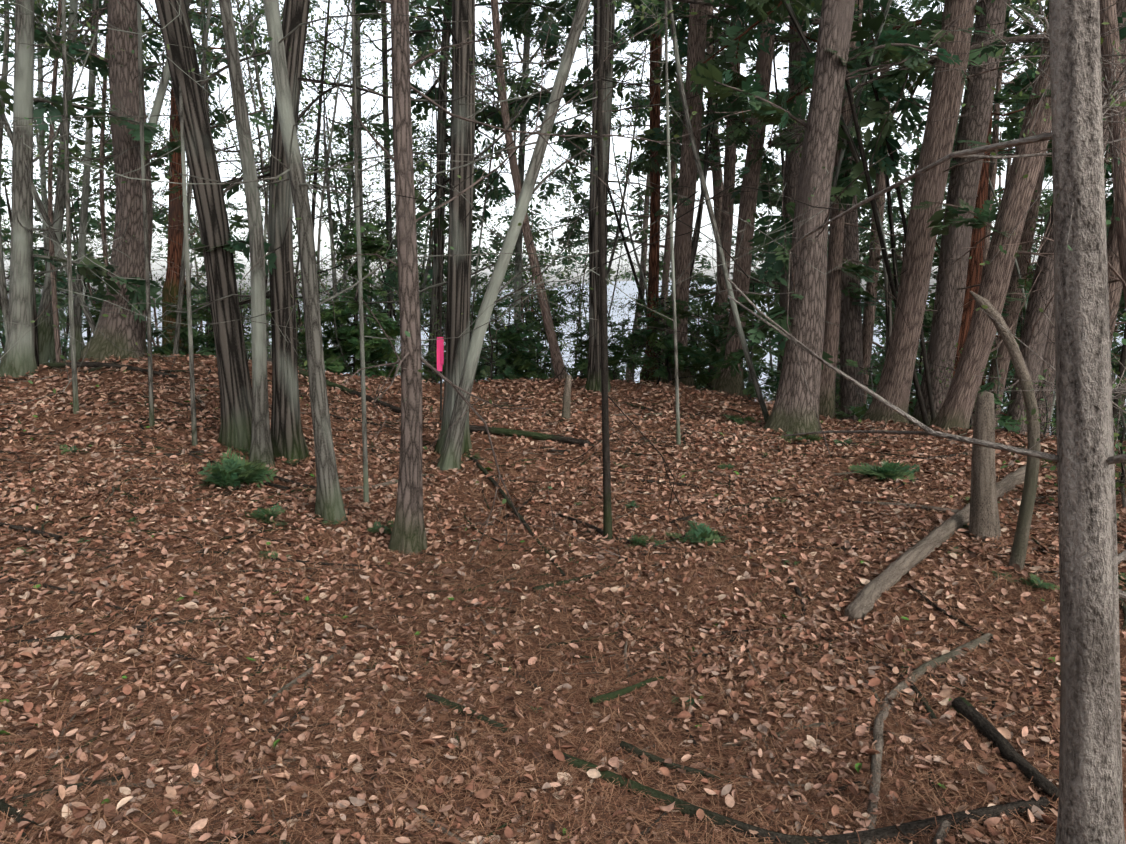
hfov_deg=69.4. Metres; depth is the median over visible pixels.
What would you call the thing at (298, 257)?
thin stem
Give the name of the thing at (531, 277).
tree
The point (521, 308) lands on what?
thin stem
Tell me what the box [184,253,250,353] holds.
shrub
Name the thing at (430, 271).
thin stem
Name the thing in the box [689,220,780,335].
thin stem
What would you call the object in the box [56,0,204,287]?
thin stem
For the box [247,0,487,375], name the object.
tree
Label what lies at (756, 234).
thin stem
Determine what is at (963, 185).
tree
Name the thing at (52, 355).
tree
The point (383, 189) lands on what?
tree
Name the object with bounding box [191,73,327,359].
tree
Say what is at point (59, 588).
fallen stick
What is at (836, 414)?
shrub
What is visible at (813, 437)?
seedling
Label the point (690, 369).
shrub
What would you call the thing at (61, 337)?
tree
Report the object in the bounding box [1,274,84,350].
tree
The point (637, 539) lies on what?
seedling
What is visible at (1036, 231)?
tree
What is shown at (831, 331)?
tree
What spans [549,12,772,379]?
tree
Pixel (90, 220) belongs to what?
thin stem
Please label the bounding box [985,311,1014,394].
tree
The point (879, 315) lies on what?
tree
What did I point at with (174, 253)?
red pine tree
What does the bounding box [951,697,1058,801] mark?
fallen branch
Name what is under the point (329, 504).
lichen tree
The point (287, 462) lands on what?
seedling
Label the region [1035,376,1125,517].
shrub
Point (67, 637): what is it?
fallen stick
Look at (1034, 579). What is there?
seedling
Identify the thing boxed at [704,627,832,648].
fallen stick
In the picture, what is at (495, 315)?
bush
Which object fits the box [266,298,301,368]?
shrub
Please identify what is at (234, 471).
fern
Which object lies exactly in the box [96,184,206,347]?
thin stem
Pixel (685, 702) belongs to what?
seedling
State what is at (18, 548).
seedling
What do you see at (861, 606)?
fallen log
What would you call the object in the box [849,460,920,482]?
fern
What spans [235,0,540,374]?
tree
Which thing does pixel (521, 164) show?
tree
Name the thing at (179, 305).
tree
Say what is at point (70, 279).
sapling
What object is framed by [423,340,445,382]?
shrub
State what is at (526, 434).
fallen log
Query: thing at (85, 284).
thin stem
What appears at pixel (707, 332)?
shrub
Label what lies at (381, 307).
thin stem
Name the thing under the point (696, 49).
pale tree
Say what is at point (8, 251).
tree
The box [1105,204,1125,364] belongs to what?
tree
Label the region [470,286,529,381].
shrub
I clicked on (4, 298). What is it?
tree
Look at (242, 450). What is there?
seedling
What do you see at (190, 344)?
sapling
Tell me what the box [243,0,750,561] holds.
ribbon tree
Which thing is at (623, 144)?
sky
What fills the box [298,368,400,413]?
fallen log
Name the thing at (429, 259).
thin stem
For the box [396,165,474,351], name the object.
thin stem
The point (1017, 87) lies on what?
tree
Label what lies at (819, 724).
fallen stick
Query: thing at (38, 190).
thin stem
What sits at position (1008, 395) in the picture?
thin stem
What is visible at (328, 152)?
tree
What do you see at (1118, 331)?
tree
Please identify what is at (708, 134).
tree
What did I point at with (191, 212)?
tree
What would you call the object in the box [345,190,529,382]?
tree
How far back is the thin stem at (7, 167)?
15.21 m
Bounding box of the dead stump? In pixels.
[561,375,571,420]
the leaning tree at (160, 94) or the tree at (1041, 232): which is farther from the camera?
the tree at (1041, 232)
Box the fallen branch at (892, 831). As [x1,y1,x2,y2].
[554,752,1051,843]
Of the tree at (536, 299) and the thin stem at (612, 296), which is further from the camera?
the tree at (536, 299)
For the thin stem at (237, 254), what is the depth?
24.28 m
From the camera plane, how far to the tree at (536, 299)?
31.97 m
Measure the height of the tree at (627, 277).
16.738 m
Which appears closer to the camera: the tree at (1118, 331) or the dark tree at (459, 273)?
the dark tree at (459, 273)
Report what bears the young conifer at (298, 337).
on the ground
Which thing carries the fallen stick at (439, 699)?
on the ground
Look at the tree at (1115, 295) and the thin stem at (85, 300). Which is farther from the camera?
the thin stem at (85, 300)
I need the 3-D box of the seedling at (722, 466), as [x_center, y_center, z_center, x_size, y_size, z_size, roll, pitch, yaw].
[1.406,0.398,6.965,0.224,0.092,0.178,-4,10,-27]
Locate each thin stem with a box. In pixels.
[0,160,206,361]
[0,162,114,362]
[0,249,9,350]
[1,105,162,360]
[1,138,41,252]
[1,146,56,274]
[1,174,99,337]
[1,177,111,330]
[3,1,260,347]
[6,29,163,347]
[7,141,166,339]
[36,177,155,315]
[36,179,155,346]
[38,139,166,330]
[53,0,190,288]
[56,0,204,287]
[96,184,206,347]
[130,0,390,237]
[163,101,244,283]
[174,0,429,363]
[190,192,247,300]
[192,214,299,348]
[218,163,355,347]
[230,0,378,359]
[241,145,320,311]
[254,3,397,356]
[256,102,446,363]
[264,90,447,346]
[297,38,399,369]
[303,260,385,326]
[320,182,446,324]
[325,252,399,376]
[367,153,517,362]
[388,27,584,350]
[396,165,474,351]
[418,183,531,315]
[427,291,495,373]
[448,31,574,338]
[493,315,550,374]
[494,231,582,362]
[531,118,632,363]
[535,284,638,382]
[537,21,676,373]
[549,76,696,379]
[560,305,644,373]
[561,67,678,335]
[567,213,628,372]
[583,139,679,336]
[607,268,708,360]
[614,25,727,259]
[633,270,708,336]
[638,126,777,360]
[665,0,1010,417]
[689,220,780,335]
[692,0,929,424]
[694,150,893,403]
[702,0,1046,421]
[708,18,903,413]
[710,166,781,349]
[711,244,877,412]
[751,301,776,389]
[788,0,975,422]
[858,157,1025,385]
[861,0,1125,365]
[900,0,1124,438]
[912,382,1123,432]
[935,180,1049,388]
[969,232,1042,423]
[983,354,1056,435]
[1004,147,1123,412]
[1031,24,1109,423]
[1107,244,1125,429]
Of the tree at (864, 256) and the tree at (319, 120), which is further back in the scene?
the tree at (864, 256)
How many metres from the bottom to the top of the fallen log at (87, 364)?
0.183 m
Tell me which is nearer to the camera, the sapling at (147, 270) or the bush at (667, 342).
the sapling at (147, 270)
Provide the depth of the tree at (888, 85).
9.86 m
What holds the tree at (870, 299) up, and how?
on the ground
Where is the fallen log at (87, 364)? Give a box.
[43,362,176,378]
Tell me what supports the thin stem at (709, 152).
on the ground
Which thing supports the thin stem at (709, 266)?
on the ground
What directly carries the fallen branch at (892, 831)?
on the ground
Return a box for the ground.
[0,281,1125,843]
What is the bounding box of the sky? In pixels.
[0,0,1125,306]
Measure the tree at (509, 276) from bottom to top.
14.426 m
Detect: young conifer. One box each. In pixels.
[295,282,306,366]
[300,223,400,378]
[498,317,550,380]
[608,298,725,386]
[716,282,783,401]
[880,194,946,415]
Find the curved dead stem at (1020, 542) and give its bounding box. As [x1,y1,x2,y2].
[970,291,1040,570]
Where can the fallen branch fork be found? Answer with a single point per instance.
(878, 727)
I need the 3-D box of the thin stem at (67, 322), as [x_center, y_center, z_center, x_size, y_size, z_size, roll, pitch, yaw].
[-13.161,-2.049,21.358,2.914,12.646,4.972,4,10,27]
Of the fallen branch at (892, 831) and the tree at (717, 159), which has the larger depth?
the tree at (717, 159)
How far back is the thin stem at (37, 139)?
17.11 m
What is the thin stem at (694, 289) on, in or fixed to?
on the ground
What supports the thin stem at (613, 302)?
on the ground
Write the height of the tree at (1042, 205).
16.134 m
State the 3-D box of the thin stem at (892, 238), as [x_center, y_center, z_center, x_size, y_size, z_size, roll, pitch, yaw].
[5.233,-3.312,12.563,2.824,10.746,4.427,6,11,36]
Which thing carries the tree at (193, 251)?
on the ground
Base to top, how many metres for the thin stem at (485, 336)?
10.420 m
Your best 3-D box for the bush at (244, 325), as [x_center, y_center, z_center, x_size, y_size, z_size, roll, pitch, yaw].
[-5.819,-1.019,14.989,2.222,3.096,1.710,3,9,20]
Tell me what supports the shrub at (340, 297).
on the ground
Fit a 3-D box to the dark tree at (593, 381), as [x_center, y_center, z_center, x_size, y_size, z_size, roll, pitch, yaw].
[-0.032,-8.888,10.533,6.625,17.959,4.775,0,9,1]
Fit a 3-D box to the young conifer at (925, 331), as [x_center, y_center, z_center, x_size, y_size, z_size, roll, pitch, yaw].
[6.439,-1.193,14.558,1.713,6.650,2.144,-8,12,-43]
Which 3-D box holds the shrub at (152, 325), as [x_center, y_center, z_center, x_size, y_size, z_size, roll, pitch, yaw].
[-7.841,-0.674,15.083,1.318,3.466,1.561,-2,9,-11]
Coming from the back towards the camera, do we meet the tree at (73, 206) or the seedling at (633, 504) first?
the tree at (73, 206)
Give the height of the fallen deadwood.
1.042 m
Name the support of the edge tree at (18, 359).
on the ground
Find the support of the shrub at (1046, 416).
on the ground
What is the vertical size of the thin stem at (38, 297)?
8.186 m
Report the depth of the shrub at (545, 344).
17.69 m
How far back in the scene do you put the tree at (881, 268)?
27.83 m
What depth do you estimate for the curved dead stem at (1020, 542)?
4.39 m
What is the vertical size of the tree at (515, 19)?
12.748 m
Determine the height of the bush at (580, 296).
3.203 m
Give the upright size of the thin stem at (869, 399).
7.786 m
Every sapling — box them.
[0,0,193,423]
[0,0,197,446]
[34,0,344,426]
[56,0,596,502]
[314,0,854,538]
[434,69,443,421]
[502,0,895,444]
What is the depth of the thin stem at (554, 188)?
15.63 m
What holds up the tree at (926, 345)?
on the ground
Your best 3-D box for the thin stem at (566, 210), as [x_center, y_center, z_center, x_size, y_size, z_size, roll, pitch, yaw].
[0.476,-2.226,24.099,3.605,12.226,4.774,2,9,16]
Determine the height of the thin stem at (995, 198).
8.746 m
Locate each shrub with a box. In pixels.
[82,275,152,348]
[146,311,155,350]
[160,284,211,353]
[169,292,251,357]
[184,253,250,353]
[202,285,270,359]
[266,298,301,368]
[267,251,350,375]
[322,285,372,376]
[341,278,397,377]
[378,267,445,382]
[420,311,484,381]
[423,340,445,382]
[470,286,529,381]
[487,301,546,373]
[507,287,586,379]
[531,323,569,376]
[565,315,646,383]
[608,323,636,379]
[616,268,695,384]
[687,310,712,387]
[689,332,709,387]
[743,367,755,398]
[780,347,839,419]
[835,359,912,423]
[918,343,1006,428]
[975,341,1020,431]
[996,369,1056,438]
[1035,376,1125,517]
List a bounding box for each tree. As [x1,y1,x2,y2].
[0,0,95,333]
[0,0,168,377]
[0,0,172,336]
[0,0,172,362]
[0,0,219,362]
[0,0,238,356]
[0,0,272,361]
[0,0,346,360]
[0,1,105,176]
[0,120,168,346]
[0,273,64,355]
[0,303,68,361]
[0,308,68,360]
[1,140,96,358]
[1,207,62,292]
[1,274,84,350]
[3,1,60,366]
[12,0,240,364]
[14,0,269,349]
[35,56,257,347]
[44,0,596,466]
[75,0,683,524]
[78,0,391,351]
[93,0,242,334]
[137,0,381,451]
[149,0,532,461]
[154,158,300,359]
[157,250,268,352]
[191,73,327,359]
[199,0,434,367]
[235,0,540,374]
[237,172,303,355]
[238,283,332,348]
[241,8,485,374]
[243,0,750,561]
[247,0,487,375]
[293,18,448,368]
[294,213,398,362]
[311,2,503,357]
[320,212,427,368]
[335,0,621,470]
[339,0,554,454]
[344,0,625,382]
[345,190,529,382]
[350,172,495,381]
[363,114,510,331]
[365,0,649,371]
[369,234,425,374]
[390,0,589,342]
[431,0,766,391]
[443,0,669,380]
[470,236,588,372]
[471,1,607,364]
[471,197,578,378]
[485,307,508,380]
[513,0,676,383]
[516,0,842,421]
[536,1,727,380]
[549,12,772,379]
[550,14,705,367]
[559,0,918,390]
[563,0,908,342]
[563,0,1054,421]
[609,267,707,377]
[615,0,938,389]
[628,0,798,385]
[660,0,778,286]
[664,2,887,396]
[669,0,976,419]
[688,0,1049,436]
[688,127,882,354]
[689,0,1027,405]
[689,0,1121,376]
[697,0,1125,843]
[713,0,1003,410]
[714,0,891,366]
[731,74,890,410]
[748,0,1125,434]
[751,136,898,400]
[777,96,894,326]
[835,0,1125,425]
[836,0,1047,427]
[839,229,896,384]
[858,0,1110,425]
[862,127,949,369]
[866,0,1110,424]
[866,105,1125,438]
[878,291,987,389]
[895,0,1124,311]
[907,12,1125,430]
[910,31,1125,424]
[913,0,1122,358]
[924,132,1044,405]
[928,30,1124,439]
[966,0,1125,375]
[985,15,1125,426]
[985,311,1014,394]
[995,183,1124,419]
[1036,40,1125,437]
[1037,175,1125,420]
[1054,312,1125,422]
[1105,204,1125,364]
[1107,195,1125,442]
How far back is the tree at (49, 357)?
31.38 m
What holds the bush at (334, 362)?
on the ground
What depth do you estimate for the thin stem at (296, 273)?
18.88 m
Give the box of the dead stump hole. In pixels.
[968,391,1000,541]
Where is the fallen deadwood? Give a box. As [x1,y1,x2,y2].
[0,360,1125,843]
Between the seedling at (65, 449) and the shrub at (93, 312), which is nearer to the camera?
the seedling at (65, 449)
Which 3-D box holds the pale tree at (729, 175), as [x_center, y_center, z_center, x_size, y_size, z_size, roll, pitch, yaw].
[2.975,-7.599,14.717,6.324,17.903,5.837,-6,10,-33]
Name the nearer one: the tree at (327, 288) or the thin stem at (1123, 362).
the thin stem at (1123, 362)
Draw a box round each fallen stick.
[0,576,128,611]
[1,773,134,804]
[13,617,229,646]
[262,643,347,706]
[425,693,507,732]
[465,451,565,575]
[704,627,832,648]
[722,722,928,748]
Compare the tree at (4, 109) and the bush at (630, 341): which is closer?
the tree at (4, 109)
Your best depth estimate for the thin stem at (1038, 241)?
16.68 m
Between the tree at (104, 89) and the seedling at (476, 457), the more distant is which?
the tree at (104, 89)
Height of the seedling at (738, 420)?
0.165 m
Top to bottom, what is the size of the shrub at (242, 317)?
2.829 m
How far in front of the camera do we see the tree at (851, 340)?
12.34 m
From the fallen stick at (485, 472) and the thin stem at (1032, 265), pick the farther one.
the thin stem at (1032, 265)
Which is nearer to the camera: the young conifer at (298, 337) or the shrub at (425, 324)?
the young conifer at (298, 337)
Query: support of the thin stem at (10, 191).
on the ground
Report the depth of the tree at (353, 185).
16.65 m
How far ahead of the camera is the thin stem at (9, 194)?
16.43 m
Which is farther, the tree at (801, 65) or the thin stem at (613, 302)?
the thin stem at (613, 302)
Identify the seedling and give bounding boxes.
[13,547,34,556]
[60,444,86,454]
[123,517,144,525]
[237,448,249,459]
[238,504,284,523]
[259,550,290,559]
[265,520,288,526]
[281,458,301,464]
[322,519,341,524]
[368,520,393,533]
[462,453,479,458]
[624,501,642,507]
[625,532,665,547]
[665,520,730,549]
[672,696,694,711]
[717,463,738,469]
[723,414,755,424]
[781,431,822,442]
[834,438,857,445]
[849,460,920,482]
[992,571,1011,577]
[1005,573,1059,589]
[1118,573,1125,591]
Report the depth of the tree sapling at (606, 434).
4.92 m
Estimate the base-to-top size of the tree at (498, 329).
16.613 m
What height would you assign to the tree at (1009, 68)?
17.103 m
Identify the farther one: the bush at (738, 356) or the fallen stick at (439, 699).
the bush at (738, 356)
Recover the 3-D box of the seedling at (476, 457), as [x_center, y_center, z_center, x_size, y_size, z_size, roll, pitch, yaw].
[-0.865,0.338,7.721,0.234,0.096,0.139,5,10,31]
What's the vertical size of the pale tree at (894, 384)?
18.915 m
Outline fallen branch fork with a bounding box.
[855,633,993,843]
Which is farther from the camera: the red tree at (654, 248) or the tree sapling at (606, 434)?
the red tree at (654, 248)
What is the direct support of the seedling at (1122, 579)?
on the ground
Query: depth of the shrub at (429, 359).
14.63 m
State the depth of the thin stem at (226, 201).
21.48 m
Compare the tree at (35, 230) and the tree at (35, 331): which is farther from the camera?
the tree at (35, 230)
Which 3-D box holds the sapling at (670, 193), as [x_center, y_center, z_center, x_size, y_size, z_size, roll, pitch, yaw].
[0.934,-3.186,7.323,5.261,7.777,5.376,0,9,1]
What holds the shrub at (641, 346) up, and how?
on the ground
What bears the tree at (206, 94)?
on the ground
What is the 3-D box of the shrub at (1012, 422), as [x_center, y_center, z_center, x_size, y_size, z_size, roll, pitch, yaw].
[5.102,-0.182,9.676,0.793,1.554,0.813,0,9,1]
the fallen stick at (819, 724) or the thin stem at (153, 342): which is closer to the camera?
the fallen stick at (819, 724)
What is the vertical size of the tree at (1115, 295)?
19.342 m
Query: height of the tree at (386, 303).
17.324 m
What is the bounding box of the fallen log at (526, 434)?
[469,424,589,445]
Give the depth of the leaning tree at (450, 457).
7.01 m
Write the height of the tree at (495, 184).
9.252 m
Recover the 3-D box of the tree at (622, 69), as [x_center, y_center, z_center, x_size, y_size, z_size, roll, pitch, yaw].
[1.308,-4.164,18.020,5.362,11.773,3.203,-5,10,-32]
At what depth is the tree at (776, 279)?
23.95 m
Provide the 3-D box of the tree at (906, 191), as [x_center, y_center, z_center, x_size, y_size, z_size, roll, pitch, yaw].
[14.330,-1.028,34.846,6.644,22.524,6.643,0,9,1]
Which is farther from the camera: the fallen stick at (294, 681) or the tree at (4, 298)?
the tree at (4, 298)
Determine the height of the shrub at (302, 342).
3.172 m
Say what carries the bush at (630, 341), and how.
on the ground
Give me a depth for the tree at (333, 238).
16.66 m
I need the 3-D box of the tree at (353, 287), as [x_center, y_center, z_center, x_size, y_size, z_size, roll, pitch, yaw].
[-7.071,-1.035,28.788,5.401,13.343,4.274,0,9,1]
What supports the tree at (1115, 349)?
on the ground
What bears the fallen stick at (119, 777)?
on the ground
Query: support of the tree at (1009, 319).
on the ground
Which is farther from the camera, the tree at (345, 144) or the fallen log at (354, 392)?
the tree at (345, 144)
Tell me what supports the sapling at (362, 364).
on the ground
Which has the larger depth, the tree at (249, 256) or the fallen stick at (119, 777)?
the tree at (249, 256)
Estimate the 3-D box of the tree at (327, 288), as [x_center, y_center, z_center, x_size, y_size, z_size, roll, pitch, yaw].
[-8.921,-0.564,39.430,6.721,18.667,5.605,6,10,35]
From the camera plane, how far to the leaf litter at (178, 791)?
4.00 m
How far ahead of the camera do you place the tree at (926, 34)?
9.71 m
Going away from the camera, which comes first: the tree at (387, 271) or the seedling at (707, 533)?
the seedling at (707, 533)
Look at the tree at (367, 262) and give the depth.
17.95 m
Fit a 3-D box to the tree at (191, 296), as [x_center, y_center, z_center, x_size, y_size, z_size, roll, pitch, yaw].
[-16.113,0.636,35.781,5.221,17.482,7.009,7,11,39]
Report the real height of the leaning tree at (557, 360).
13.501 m
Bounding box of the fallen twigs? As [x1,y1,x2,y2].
[0,355,1125,843]
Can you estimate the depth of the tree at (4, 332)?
25.27 m
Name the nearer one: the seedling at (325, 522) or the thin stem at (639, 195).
the seedling at (325, 522)
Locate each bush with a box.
[146,300,202,356]
[196,286,270,359]
[421,299,494,382]
[471,265,550,379]
[506,298,570,379]
[533,266,625,378]
[610,294,662,382]
[637,257,714,391]
[688,299,763,397]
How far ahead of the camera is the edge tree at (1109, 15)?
7.10 m
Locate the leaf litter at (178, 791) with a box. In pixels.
[0,353,1125,843]
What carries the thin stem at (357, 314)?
on the ground
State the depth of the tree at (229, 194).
14.24 m
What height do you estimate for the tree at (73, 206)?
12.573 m
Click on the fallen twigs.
(648, 829)
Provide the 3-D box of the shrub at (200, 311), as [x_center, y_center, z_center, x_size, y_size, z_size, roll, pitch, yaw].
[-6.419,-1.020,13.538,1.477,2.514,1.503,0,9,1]
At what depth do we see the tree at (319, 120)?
14.41 m
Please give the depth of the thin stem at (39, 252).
17.22 m
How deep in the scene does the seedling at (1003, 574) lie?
4.39 m
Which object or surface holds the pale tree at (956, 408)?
on the ground
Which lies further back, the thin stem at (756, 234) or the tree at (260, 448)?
the thin stem at (756, 234)
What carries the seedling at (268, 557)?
on the ground
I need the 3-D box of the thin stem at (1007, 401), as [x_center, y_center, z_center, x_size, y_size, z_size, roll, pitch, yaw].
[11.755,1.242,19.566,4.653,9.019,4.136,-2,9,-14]
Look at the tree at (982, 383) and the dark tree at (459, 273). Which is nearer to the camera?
the dark tree at (459, 273)
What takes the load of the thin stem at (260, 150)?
on the ground
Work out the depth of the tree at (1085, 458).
1.89 m
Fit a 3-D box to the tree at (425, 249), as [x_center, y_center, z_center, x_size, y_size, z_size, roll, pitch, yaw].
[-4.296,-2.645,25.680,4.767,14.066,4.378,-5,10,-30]
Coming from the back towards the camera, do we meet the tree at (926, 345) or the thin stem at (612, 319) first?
the tree at (926, 345)
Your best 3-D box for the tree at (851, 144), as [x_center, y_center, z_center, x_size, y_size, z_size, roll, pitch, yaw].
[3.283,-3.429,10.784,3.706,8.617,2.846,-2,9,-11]
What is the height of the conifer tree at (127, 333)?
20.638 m
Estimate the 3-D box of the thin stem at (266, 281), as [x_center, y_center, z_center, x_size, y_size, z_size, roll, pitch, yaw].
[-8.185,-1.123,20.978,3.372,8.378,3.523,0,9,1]
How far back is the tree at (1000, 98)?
16.72 m
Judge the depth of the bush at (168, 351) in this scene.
12.98 m
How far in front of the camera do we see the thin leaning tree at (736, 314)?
9.30 m
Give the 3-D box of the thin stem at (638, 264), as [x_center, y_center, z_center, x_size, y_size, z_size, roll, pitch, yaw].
[2.081,-3.107,20.732,3.822,10.762,3.534,-5,10,-31]
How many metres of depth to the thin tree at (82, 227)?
11.33 m
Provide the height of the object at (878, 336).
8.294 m
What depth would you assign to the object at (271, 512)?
5.35 m
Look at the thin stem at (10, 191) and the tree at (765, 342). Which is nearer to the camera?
the thin stem at (10, 191)
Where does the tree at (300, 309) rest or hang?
on the ground
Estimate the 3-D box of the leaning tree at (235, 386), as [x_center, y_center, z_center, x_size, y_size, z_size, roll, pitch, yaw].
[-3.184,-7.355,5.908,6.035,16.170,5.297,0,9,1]
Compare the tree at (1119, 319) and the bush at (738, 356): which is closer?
the bush at (738, 356)
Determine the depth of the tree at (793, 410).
8.69 m
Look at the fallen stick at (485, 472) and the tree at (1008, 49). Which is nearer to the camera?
the fallen stick at (485, 472)
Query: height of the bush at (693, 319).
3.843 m
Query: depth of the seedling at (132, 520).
5.06 m
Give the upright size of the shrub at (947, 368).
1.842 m
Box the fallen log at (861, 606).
[844,465,1025,621]
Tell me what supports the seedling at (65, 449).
on the ground
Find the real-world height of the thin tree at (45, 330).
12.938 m
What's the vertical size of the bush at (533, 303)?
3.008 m
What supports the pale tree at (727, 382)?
on the ground
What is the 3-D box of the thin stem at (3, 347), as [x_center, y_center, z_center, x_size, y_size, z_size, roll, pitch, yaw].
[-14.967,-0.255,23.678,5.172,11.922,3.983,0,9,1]
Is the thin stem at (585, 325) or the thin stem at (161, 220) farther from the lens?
the thin stem at (585, 325)
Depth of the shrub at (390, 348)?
14.61 m
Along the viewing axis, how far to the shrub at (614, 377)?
17.00 m
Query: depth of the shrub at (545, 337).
15.17 m
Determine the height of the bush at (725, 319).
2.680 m
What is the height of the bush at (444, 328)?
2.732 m
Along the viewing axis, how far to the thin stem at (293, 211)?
21.27 m
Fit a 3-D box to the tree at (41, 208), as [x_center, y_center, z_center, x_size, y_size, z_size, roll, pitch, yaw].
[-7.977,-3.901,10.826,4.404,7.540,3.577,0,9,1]
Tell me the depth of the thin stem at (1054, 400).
13.44 m
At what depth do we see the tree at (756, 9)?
11.43 m
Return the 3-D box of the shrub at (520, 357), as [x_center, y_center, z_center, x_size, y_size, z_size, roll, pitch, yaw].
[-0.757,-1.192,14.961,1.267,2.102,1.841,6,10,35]
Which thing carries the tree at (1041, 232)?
on the ground
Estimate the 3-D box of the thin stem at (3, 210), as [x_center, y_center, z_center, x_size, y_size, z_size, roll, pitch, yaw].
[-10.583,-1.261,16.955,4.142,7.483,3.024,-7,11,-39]
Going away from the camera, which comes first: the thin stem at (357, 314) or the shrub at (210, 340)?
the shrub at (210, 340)
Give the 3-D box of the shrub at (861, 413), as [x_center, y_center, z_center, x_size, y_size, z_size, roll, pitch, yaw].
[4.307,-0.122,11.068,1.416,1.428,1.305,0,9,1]
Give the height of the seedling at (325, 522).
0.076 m
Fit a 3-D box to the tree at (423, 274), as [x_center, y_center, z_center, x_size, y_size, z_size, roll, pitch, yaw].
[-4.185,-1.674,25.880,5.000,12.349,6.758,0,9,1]
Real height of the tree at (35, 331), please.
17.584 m
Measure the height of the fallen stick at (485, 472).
0.110 m
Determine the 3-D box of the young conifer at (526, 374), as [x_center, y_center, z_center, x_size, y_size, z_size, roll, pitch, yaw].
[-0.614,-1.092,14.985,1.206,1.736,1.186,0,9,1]
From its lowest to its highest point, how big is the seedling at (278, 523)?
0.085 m
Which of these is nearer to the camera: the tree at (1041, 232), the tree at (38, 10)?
the tree at (38, 10)
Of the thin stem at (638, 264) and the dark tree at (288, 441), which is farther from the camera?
the thin stem at (638, 264)
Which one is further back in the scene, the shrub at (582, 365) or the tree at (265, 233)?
the tree at (265, 233)
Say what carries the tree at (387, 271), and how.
on the ground
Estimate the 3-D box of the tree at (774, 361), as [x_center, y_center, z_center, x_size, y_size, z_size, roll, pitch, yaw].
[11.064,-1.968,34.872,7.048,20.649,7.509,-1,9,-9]
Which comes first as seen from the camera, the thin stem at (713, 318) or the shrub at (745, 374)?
the shrub at (745, 374)
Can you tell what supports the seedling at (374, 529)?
on the ground
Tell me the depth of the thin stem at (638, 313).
23.25 m
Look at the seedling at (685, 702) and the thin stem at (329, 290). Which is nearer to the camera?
the seedling at (685, 702)
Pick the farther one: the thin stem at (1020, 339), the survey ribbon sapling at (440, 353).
the thin stem at (1020, 339)
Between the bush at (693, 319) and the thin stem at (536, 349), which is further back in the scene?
the thin stem at (536, 349)
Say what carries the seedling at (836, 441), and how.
on the ground

